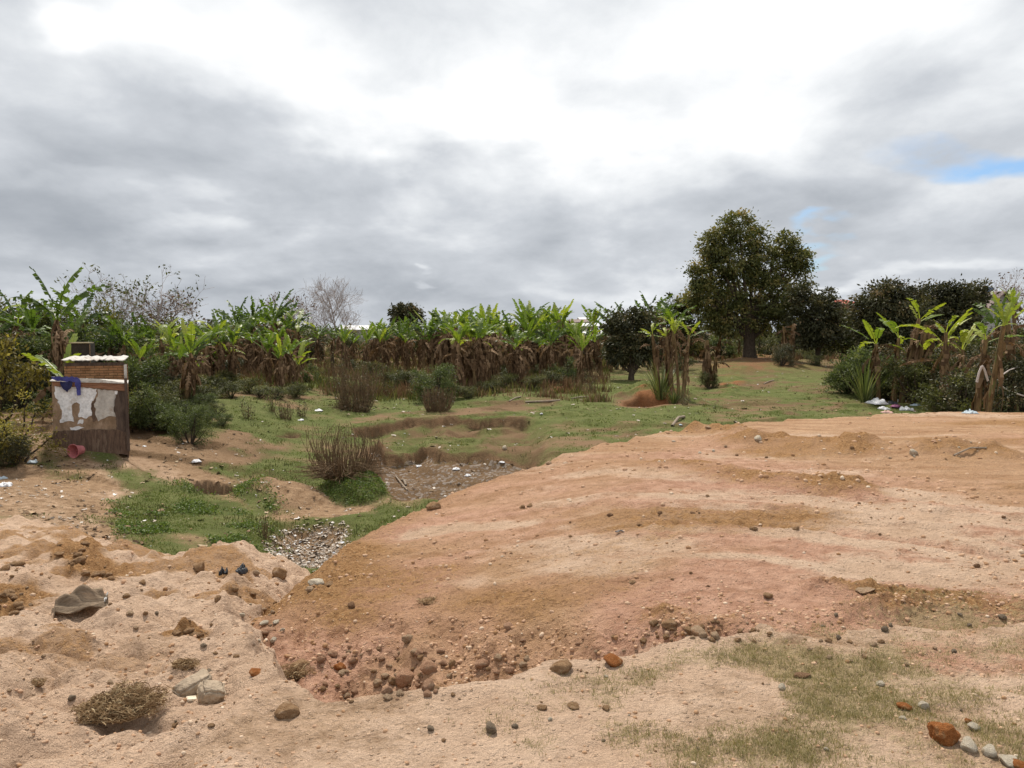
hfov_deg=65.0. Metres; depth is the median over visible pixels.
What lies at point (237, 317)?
banana plant
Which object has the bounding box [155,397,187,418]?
leafy shrub
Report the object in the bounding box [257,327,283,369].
banana plant
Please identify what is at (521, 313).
banana plant
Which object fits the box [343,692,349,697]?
stone
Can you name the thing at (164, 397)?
olive shrub
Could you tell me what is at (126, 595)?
clod
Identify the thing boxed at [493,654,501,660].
stone
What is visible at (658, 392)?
cane grass
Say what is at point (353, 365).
olive shrub
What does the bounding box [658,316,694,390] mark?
banana plant
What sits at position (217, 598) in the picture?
clod
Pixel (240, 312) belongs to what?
banana plant
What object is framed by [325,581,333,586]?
stone
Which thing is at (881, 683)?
stone
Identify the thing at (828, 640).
stone
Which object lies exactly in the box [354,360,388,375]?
olive shrub
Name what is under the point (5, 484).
plastic bag
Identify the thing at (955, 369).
dry stalks
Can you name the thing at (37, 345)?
leafy shrub
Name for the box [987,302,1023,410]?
banana plant
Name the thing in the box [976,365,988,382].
dead leaf
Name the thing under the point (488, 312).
banana plant
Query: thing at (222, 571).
plastic bag
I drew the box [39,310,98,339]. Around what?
banana plant
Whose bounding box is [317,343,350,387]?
tall weed
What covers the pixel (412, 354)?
banana plant
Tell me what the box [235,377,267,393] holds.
olive shrub
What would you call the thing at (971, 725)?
stone
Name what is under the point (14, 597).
clod
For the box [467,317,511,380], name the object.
banana plant
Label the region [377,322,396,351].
banana plant
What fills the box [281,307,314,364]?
banana plant
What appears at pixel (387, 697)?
stone
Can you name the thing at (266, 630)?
stone
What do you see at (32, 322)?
banana plant
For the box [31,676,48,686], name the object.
root mat
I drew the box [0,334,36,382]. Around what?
olive shrub
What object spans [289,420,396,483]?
stick bush
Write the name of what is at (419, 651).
stone
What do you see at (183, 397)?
olive shrub
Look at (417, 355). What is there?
banana plant
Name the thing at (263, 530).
weed stalk
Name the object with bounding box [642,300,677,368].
banana plant
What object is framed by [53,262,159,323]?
bare tree
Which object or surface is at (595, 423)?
litter
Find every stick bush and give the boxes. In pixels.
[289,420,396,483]
[315,362,380,412]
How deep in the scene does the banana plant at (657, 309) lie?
52.59 m
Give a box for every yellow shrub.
[0,332,60,424]
[0,387,69,467]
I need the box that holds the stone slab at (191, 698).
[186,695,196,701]
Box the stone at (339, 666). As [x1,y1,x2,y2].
[334,662,345,670]
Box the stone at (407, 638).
[402,634,412,643]
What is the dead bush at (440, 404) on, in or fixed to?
on the ground at (730, 508)
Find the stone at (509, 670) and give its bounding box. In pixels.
[505,667,514,673]
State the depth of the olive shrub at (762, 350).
70.49 m
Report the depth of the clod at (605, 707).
3.42 m
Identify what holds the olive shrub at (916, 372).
on the ground at (730, 508)
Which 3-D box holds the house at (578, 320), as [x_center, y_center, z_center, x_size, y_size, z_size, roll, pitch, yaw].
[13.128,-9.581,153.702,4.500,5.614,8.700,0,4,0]
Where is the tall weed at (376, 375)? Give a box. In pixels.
[352,357,388,383]
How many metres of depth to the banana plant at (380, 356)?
49.08 m
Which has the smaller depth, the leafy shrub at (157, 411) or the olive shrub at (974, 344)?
the leafy shrub at (157, 411)
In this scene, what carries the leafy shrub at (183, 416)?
on the ground at (730, 508)
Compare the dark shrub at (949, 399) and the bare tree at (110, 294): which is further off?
the bare tree at (110, 294)
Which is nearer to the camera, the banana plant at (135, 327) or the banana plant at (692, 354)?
the banana plant at (135, 327)
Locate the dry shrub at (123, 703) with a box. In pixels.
[68,679,173,725]
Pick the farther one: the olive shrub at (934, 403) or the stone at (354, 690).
the olive shrub at (934, 403)
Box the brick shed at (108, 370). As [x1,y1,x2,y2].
[61,355,129,429]
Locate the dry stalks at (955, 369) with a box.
[932,352,1019,406]
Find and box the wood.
[61,317,1023,343]
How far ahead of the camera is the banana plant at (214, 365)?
33.37 m
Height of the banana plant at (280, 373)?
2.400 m
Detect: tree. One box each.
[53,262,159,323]
[96,264,213,327]
[131,288,208,328]
[255,291,320,326]
[296,274,367,341]
[387,301,426,333]
[591,328,606,350]
[598,304,667,379]
[655,292,708,359]
[674,207,819,357]
[779,281,856,365]
[812,306,859,362]
[838,275,943,355]
[911,273,1001,351]
[990,269,1023,328]
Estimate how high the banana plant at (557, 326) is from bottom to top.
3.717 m
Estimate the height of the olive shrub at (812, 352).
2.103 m
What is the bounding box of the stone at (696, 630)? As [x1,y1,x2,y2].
[690,625,705,636]
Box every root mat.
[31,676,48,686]
[168,657,202,670]
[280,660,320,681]
[414,594,440,604]
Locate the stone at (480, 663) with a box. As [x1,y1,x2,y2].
[475,658,488,668]
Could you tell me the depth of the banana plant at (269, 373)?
33.20 m
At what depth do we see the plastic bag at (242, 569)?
7.73 m
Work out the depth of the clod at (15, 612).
5.51 m
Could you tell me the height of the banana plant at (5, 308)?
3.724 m
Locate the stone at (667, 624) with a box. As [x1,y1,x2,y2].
[661,620,677,628]
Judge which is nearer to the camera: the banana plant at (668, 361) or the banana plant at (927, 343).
the banana plant at (927, 343)
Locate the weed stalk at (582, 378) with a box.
[571,370,587,392]
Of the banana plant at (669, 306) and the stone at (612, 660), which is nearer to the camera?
the stone at (612, 660)
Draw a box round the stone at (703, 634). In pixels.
[699,632,707,637]
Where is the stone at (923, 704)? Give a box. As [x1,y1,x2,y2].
[918,701,929,708]
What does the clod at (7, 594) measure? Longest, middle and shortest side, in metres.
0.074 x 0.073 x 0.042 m
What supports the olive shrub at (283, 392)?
on the ground at (730, 508)
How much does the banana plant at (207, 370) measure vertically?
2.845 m
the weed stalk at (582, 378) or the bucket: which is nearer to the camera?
the bucket
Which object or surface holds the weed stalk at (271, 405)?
on the ground at (730, 508)
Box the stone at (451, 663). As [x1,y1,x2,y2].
[448,660,455,666]
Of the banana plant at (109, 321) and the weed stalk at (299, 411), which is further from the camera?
the banana plant at (109, 321)
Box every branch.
[525,399,559,402]
[671,415,684,426]
[953,447,986,455]
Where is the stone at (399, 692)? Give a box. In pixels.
[396,689,403,695]
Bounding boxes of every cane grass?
[638,357,685,399]
[661,386,687,403]
[836,354,892,402]
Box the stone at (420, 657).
[417,654,423,660]
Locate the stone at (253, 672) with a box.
[249,668,260,676]
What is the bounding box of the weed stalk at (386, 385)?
[382,377,394,393]
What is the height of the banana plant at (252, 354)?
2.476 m
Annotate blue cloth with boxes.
[51,376,80,395]
[60,381,72,391]
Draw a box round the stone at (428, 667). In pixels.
[420,660,437,674]
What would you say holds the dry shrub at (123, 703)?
on the ground at (730, 508)
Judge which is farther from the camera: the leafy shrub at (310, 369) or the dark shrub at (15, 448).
the leafy shrub at (310, 369)
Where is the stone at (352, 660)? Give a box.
[349,657,356,663]
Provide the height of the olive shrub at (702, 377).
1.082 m
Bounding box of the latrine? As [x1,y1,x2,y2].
[50,376,129,456]
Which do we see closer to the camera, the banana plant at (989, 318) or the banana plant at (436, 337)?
the banana plant at (989, 318)
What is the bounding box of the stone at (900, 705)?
[896,702,911,710]
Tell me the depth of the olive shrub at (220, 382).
30.43 m
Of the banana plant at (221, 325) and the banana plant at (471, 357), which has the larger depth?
the banana plant at (471, 357)
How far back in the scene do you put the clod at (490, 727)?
3.22 m
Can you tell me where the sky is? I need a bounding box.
[0,0,1023,333]
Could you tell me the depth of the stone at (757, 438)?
11.85 m
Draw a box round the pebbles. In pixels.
[250,576,814,686]
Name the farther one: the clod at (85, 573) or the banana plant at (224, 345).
the banana plant at (224, 345)
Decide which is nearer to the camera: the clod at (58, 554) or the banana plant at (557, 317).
the clod at (58, 554)
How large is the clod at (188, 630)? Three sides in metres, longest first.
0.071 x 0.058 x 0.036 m
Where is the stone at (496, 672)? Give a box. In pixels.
[493,670,499,674]
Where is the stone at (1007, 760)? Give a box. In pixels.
[998,754,1016,767]
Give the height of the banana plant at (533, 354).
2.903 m
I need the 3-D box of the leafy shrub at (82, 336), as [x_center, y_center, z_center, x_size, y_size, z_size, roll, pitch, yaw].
[-15.148,-0.878,29.966,3.761,3.275,3.085,-2,4,-31]
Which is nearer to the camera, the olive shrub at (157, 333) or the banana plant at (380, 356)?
the olive shrub at (157, 333)
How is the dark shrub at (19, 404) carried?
on the ground at (730, 508)
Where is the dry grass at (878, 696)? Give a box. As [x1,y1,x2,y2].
[423,576,1023,767]
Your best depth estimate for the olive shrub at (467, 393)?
33.97 m
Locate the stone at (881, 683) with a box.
[875,680,884,685]
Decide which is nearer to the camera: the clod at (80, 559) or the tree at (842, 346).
the clod at (80, 559)
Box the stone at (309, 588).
[305,586,313,591]
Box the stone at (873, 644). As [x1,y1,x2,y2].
[869,642,877,646]
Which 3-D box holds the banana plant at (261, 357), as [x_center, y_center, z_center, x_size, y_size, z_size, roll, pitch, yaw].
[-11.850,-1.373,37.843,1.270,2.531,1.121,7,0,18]
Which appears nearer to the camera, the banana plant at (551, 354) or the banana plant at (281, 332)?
the banana plant at (281, 332)
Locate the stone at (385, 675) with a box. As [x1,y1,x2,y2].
[381,673,389,678]
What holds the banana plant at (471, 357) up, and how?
on the ground at (730, 508)
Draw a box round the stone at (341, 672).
[337,669,345,675]
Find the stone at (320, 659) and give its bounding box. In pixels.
[316,656,324,662]
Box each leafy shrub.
[0,426,22,468]
[11,326,70,390]
[26,388,51,415]
[47,316,158,388]
[107,350,176,397]
[129,380,181,428]
[129,393,185,432]
[129,395,152,421]
[129,405,182,431]
[146,393,185,412]
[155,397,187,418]
[156,401,205,431]
[164,411,197,433]
[167,403,218,446]
[186,393,218,408]
[197,405,217,421]
[213,413,234,425]
[300,363,320,381]
[408,362,461,402]
[548,356,587,379]
[705,334,738,358]
[815,351,861,393]
[828,364,859,394]
[840,343,903,398]
[852,369,898,398]
[866,354,904,396]
[977,321,1023,344]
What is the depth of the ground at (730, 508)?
5.96 m
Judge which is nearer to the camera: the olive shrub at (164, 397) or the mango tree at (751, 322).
the olive shrub at (164, 397)
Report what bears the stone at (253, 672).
on the ground at (730, 508)
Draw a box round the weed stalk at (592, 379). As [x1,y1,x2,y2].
[587,367,597,387]
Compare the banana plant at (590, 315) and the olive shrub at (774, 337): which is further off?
the olive shrub at (774, 337)
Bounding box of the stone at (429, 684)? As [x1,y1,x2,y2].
[422,679,434,690]
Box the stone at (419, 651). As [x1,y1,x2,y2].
[416,648,423,655]
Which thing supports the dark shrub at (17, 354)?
on the ground at (730, 508)
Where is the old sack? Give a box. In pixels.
[51,584,107,618]
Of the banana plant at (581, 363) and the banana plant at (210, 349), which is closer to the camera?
the banana plant at (210, 349)
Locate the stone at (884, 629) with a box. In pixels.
[881,626,888,631]
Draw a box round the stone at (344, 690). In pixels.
[342,688,347,693]
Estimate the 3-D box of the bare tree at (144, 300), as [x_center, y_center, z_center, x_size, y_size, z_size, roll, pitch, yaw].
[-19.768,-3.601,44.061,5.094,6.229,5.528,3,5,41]
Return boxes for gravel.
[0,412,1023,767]
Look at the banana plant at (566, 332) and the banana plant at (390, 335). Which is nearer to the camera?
the banana plant at (566, 332)
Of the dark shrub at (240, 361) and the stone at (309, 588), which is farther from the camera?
the dark shrub at (240, 361)
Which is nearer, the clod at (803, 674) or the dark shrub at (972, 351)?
the clod at (803, 674)
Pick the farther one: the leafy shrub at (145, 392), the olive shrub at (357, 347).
the olive shrub at (357, 347)
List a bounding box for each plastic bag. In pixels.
[0,482,13,486]
[20,509,35,513]
[27,459,37,462]
[218,566,227,575]
[235,563,247,573]
[865,397,887,404]
[877,406,890,409]
[899,406,912,410]
[962,409,978,413]
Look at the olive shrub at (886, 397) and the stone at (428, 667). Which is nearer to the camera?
the stone at (428, 667)
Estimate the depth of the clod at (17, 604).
5.65 m
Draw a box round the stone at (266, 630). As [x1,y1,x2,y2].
[260,626,275,635]
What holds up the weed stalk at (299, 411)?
on the ground at (730, 508)
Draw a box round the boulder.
[426,501,440,509]
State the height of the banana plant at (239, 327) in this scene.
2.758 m
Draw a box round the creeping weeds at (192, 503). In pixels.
[100,470,392,553]
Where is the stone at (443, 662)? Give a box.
[440,660,447,665]
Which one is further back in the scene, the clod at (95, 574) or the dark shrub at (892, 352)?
the dark shrub at (892, 352)
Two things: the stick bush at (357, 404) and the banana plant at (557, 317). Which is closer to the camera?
the stick bush at (357, 404)
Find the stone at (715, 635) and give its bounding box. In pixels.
[710,631,719,638]
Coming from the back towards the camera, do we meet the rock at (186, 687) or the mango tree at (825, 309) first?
the mango tree at (825, 309)
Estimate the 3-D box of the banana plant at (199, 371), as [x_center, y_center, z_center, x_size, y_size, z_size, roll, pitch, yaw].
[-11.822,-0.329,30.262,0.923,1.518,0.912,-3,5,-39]
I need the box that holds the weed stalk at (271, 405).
[265,384,278,412]
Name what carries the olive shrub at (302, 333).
on the ground at (730, 508)
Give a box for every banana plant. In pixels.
[0,290,53,344]
[0,294,51,354]
[0,304,27,336]
[0,307,49,334]
[0,312,21,335]
[9,266,110,384]
[18,314,75,362]
[21,333,80,423]
[36,287,111,327]
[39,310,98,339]
[88,319,136,361]
[89,315,155,376]
[99,311,127,330]
[107,312,154,352]
[122,336,158,389]
[125,315,168,347]
[140,317,186,390]
[149,324,188,377]
[150,318,180,336]
[164,329,210,396]
[165,336,196,381]
[175,318,222,402]
[185,355,208,380]
[193,319,227,360]
[193,322,224,386]
[194,310,244,384]
[194,328,227,373]
[195,320,225,351]
[195,337,216,371]
[210,310,246,352]
[212,296,250,322]
[214,342,244,383]
[220,323,246,370]
[221,323,246,380]
[221,325,247,359]
[227,307,246,335]
[232,295,274,366]
[233,305,264,327]
[234,299,274,329]
[235,289,296,365]
[236,331,265,374]
[238,311,270,370]
[244,329,275,374]
[246,292,287,368]
[253,332,276,387]
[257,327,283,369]
[259,300,312,367]
[262,334,294,389]
[263,307,308,339]
[263,322,289,368]
[264,323,292,369]
[272,349,286,384]
[276,312,312,352]
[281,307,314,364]
[282,332,306,385]
[284,341,315,385]
[294,338,314,372]
[301,324,332,361]
[309,324,327,358]
[322,325,339,355]
[329,326,345,356]
[333,329,350,362]
[335,324,357,371]
[346,330,361,362]
[354,323,375,368]
[360,327,380,365]
[363,320,384,359]
[369,318,385,361]
[371,324,395,369]
[371,326,393,366]
[372,321,396,360]
[372,326,396,369]
[376,316,403,362]
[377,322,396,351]
[385,317,414,368]
[392,316,417,361]
[393,318,420,367]
[396,329,415,370]
[398,327,414,363]
[407,312,447,369]
[411,330,425,366]
[414,308,443,372]
[417,325,441,368]
[420,311,469,383]
[426,309,452,369]
[432,306,475,363]
[438,321,474,383]
[440,318,476,386]
[446,322,491,385]
[455,309,477,365]
[456,316,502,385]
[458,325,498,386]
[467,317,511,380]
[470,303,497,341]
[474,313,515,373]
[475,303,505,338]
[486,310,529,377]
[495,320,513,343]
[495,345,506,374]
[500,329,533,384]
[508,298,538,338]
[508,310,545,376]
[510,305,537,348]
[511,299,549,367]
[519,332,541,375]
[523,309,552,370]
[530,317,571,374]
[532,318,565,375]
[532,330,547,361]
[533,322,562,375]
[535,306,562,363]
[539,317,558,368]
[540,305,565,357]
[540,306,572,341]
[541,299,573,367]
[542,338,557,372]
[547,307,577,369]
[555,316,577,349]
[555,318,592,368]
[557,325,583,368]
[557,341,573,367]
[558,319,583,360]
[568,329,598,385]
[571,324,595,374]
[582,305,606,360]
[584,324,603,375]
[584,329,601,373]
[586,301,623,368]
[594,308,615,371]
[602,302,634,369]
[630,291,684,366]
[634,295,662,368]
[638,322,666,388]
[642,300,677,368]
[646,297,677,366]
[647,325,680,393]
[654,300,696,367]
[657,310,681,367]
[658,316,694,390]
[668,317,685,394]
[676,320,709,396]
[680,336,694,358]
[693,340,719,386]
[710,356,729,387]
[715,337,729,358]
[776,324,795,363]
[780,325,800,362]
[842,319,905,399]
[877,313,921,401]
[896,308,972,401]
[898,297,945,402]
[906,325,965,402]
[915,330,958,402]
[933,315,970,395]
[933,324,985,384]
[964,322,1023,411]
[971,288,1023,356]
[979,292,1023,411]
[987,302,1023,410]
[999,287,1023,339]
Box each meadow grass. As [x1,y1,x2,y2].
[17,377,924,572]
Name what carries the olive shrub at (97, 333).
on the ground at (730, 508)
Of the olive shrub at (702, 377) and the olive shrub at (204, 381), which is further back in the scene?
the olive shrub at (702, 377)
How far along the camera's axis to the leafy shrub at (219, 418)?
23.59 m
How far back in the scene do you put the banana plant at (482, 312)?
53.94 m
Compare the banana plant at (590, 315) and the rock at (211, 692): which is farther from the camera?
the banana plant at (590, 315)
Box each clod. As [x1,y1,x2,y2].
[0,564,9,570]
[3,591,9,597]
[4,588,15,592]
[8,610,19,615]
[9,561,19,565]
[10,595,17,599]
[13,601,23,607]
[17,560,25,565]
[54,551,63,556]
[68,695,75,700]
[73,552,82,556]
[75,556,86,562]
[80,541,89,545]
[81,570,89,575]
[90,571,100,577]
[122,593,130,598]
[126,610,133,615]
[172,630,180,635]
[183,627,194,633]
[193,561,204,572]
[214,595,220,601]
[252,570,259,574]
[272,567,286,579]
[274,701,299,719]
[289,658,309,669]
[348,601,354,608]
[427,725,433,730]
[486,721,496,733]
[537,704,546,710]
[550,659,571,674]
[567,702,578,709]
[602,705,609,710]
[763,592,773,597]
[794,672,810,678]
[1013,758,1023,767]
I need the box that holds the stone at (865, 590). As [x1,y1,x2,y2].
[855,587,874,593]
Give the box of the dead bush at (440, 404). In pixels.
[419,386,457,411]
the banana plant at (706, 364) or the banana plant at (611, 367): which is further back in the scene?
the banana plant at (611, 367)
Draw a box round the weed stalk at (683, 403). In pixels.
[677,392,689,404]
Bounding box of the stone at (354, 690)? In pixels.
[351,687,357,693]
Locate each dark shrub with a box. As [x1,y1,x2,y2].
[0,300,68,359]
[0,328,50,371]
[0,359,51,410]
[0,433,36,468]
[21,366,55,405]
[149,367,181,396]
[154,322,218,357]
[222,357,244,376]
[241,323,292,348]
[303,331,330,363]
[386,331,415,351]
[692,331,733,354]
[765,333,799,351]
[770,343,796,366]
[869,341,908,358]
[888,343,953,361]
[919,360,1022,411]
[924,352,1000,395]
[938,341,996,361]
[971,339,1023,410]
[972,354,1023,412]
[1004,330,1023,349]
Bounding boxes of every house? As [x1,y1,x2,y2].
[339,325,376,339]
[568,319,589,338]
[581,323,599,329]
[817,300,853,348]
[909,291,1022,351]
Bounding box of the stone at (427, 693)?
[423,690,431,696]
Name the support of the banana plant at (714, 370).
on the ground at (730, 508)
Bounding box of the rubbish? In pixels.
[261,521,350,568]
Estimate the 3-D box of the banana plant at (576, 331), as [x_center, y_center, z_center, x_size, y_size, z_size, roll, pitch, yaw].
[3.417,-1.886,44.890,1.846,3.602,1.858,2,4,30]
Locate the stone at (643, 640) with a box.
[639,637,646,643]
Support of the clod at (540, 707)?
on the ground at (730, 508)
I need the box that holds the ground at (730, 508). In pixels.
[0,334,1023,767]
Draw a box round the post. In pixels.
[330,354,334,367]
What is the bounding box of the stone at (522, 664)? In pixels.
[519,661,526,667]
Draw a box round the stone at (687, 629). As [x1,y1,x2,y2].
[684,626,690,632]
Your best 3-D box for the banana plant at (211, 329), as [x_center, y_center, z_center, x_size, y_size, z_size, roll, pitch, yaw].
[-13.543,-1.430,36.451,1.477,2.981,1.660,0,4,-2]
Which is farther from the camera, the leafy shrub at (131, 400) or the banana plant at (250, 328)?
the banana plant at (250, 328)
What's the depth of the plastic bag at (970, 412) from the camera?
17.34 m
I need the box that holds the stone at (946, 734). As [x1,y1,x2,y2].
[927,721,960,746]
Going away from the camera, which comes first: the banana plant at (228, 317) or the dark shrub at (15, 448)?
the dark shrub at (15, 448)
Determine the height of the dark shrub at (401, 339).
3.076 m
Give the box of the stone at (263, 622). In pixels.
[260,620,268,625]
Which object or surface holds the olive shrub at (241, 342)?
on the ground at (730, 508)
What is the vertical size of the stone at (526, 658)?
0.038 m
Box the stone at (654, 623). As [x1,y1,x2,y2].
[649,619,658,626]
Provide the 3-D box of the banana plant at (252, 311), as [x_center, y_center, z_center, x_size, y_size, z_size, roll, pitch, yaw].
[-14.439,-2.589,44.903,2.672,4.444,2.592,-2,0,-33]
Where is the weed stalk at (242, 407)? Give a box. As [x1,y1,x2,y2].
[239,396,254,419]
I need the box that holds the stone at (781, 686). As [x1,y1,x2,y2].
[778,683,785,689]
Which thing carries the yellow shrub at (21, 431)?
on the ground at (730, 508)
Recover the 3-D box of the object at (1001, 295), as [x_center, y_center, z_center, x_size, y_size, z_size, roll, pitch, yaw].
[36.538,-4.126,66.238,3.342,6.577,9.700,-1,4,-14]
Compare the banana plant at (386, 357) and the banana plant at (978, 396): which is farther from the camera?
the banana plant at (386, 357)
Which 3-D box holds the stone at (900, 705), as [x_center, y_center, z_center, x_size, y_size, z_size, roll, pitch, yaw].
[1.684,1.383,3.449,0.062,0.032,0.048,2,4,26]
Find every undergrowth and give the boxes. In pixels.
[178,348,871,402]
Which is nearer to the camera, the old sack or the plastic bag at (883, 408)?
the old sack
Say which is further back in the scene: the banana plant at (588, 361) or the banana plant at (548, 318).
the banana plant at (548, 318)
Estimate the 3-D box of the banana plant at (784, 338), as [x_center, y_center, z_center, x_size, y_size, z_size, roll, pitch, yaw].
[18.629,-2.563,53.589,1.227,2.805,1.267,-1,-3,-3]
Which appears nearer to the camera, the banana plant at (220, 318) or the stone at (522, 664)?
the stone at (522, 664)
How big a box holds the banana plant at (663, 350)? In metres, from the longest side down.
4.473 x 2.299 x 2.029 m
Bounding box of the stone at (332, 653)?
[327,650,337,656]
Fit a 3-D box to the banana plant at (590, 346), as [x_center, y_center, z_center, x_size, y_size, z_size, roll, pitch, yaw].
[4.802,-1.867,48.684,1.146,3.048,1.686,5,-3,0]
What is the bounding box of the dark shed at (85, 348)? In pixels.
[70,342,94,362]
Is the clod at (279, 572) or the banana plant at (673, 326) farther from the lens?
the banana plant at (673, 326)
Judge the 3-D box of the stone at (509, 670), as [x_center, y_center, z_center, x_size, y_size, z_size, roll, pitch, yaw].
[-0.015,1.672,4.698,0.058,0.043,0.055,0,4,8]
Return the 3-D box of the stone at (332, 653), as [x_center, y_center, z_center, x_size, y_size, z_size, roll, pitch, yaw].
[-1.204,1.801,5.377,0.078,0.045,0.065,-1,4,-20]
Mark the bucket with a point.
(74, 450)
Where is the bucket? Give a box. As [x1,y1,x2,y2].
[67,444,84,457]
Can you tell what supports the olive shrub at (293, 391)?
on the ground at (730, 508)
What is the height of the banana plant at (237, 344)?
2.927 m
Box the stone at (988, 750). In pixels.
[981,744,997,757]
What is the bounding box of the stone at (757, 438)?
[754,435,761,440]
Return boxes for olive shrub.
[0,291,23,342]
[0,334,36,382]
[0,361,32,407]
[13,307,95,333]
[18,300,85,336]
[53,322,127,354]
[82,296,158,352]
[118,317,172,341]
[129,342,184,389]
[129,384,182,409]
[146,378,201,399]
[149,313,196,348]
[160,386,201,403]
[171,374,214,396]
[191,384,222,400]
[200,319,242,370]
[202,326,264,370]
[202,374,231,390]
[209,402,228,413]
[214,369,243,387]
[216,381,242,398]
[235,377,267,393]
[250,386,271,397]
[259,323,316,362]
[261,385,288,398]
[284,383,309,397]
[285,381,306,393]
[321,324,364,352]
[339,358,361,368]
[350,338,364,353]
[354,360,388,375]
[357,339,370,352]
[378,371,408,385]
[391,369,428,383]
[406,329,426,354]
[408,372,450,388]
[452,385,477,397]
[472,379,499,391]
[490,372,518,387]
[497,368,510,379]
[519,373,549,387]
[533,364,559,374]
[536,370,566,382]
[673,355,698,370]
[694,341,714,357]
[696,371,721,388]
[726,340,743,353]
[736,334,778,353]
[755,333,788,354]
[788,343,814,358]
[801,354,824,365]
[804,336,840,358]
[853,355,905,398]
[868,378,900,399]
[877,354,938,403]
[907,366,1008,412]
[919,348,966,387]
[940,332,989,352]
[959,326,1023,352]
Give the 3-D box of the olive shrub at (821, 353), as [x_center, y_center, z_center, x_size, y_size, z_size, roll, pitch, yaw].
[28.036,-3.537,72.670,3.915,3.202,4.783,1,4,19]
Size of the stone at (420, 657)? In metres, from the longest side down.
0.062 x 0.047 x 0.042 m
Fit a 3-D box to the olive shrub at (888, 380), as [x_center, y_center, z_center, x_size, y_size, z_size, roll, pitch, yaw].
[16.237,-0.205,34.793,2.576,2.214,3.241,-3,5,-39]
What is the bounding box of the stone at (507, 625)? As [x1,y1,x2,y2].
[503,622,512,629]
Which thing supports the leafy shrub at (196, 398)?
on the ground at (730, 508)
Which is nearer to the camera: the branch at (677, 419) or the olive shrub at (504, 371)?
the branch at (677, 419)
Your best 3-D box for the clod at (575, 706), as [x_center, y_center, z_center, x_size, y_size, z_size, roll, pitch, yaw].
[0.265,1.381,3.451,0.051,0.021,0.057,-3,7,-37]
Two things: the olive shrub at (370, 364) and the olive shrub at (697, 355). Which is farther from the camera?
the olive shrub at (697, 355)
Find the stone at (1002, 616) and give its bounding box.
[997,614,1006,619]
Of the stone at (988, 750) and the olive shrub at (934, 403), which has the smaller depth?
the stone at (988, 750)
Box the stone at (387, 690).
[381,686,392,693]
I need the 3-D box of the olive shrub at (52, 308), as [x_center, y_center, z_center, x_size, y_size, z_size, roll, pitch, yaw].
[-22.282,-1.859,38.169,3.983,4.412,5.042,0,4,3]
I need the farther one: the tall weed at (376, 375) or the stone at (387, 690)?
the tall weed at (376, 375)
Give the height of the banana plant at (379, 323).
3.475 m
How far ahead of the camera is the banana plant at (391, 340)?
61.40 m
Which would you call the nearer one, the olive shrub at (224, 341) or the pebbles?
the pebbles
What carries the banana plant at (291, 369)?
on the ground at (730, 508)
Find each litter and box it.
[0,399,674,570]
[2,375,1021,549]
[374,373,915,449]
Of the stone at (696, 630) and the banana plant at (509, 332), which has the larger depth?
the banana plant at (509, 332)
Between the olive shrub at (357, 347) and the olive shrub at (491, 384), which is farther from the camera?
the olive shrub at (357, 347)
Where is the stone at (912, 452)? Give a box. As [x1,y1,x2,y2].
[909,449,917,455]
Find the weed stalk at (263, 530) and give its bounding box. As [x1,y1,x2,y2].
[259,515,270,538]
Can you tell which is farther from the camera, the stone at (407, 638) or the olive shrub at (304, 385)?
the olive shrub at (304, 385)
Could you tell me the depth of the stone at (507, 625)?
5.07 m
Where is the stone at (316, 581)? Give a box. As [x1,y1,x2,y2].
[308,578,323,585]
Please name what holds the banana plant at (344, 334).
on the ground at (730, 508)
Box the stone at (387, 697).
[383,693,392,700]
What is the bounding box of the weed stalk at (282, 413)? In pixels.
[272,399,293,419]
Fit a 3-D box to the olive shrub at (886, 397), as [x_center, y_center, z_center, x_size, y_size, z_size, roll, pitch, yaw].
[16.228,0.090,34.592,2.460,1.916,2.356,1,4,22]
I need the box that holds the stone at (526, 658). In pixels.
[523,655,528,661]
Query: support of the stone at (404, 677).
on the ground at (730, 508)
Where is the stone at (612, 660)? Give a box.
[603,653,622,666]
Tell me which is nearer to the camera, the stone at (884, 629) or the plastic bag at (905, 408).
the stone at (884, 629)
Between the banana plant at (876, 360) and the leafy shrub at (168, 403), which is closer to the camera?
the leafy shrub at (168, 403)
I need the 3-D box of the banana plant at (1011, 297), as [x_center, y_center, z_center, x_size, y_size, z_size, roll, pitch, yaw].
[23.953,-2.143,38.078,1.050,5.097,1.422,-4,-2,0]
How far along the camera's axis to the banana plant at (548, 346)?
45.55 m
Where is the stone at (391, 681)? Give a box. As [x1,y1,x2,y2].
[388,677,395,684]
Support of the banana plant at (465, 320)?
on the ground at (730, 508)
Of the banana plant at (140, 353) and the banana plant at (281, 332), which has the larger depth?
the banana plant at (281, 332)
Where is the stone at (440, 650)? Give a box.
[436,648,444,652]
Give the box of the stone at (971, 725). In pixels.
[967,722,979,729]
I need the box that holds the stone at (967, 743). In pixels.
[960,736,977,753]
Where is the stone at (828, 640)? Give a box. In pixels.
[825,637,831,642]
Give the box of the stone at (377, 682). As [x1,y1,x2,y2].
[373,679,381,686]
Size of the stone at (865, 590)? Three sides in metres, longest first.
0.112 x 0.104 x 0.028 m
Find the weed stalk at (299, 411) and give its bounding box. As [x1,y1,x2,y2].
[295,401,308,417]
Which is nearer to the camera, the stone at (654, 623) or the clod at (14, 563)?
the stone at (654, 623)
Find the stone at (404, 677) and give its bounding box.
[395,668,414,686]

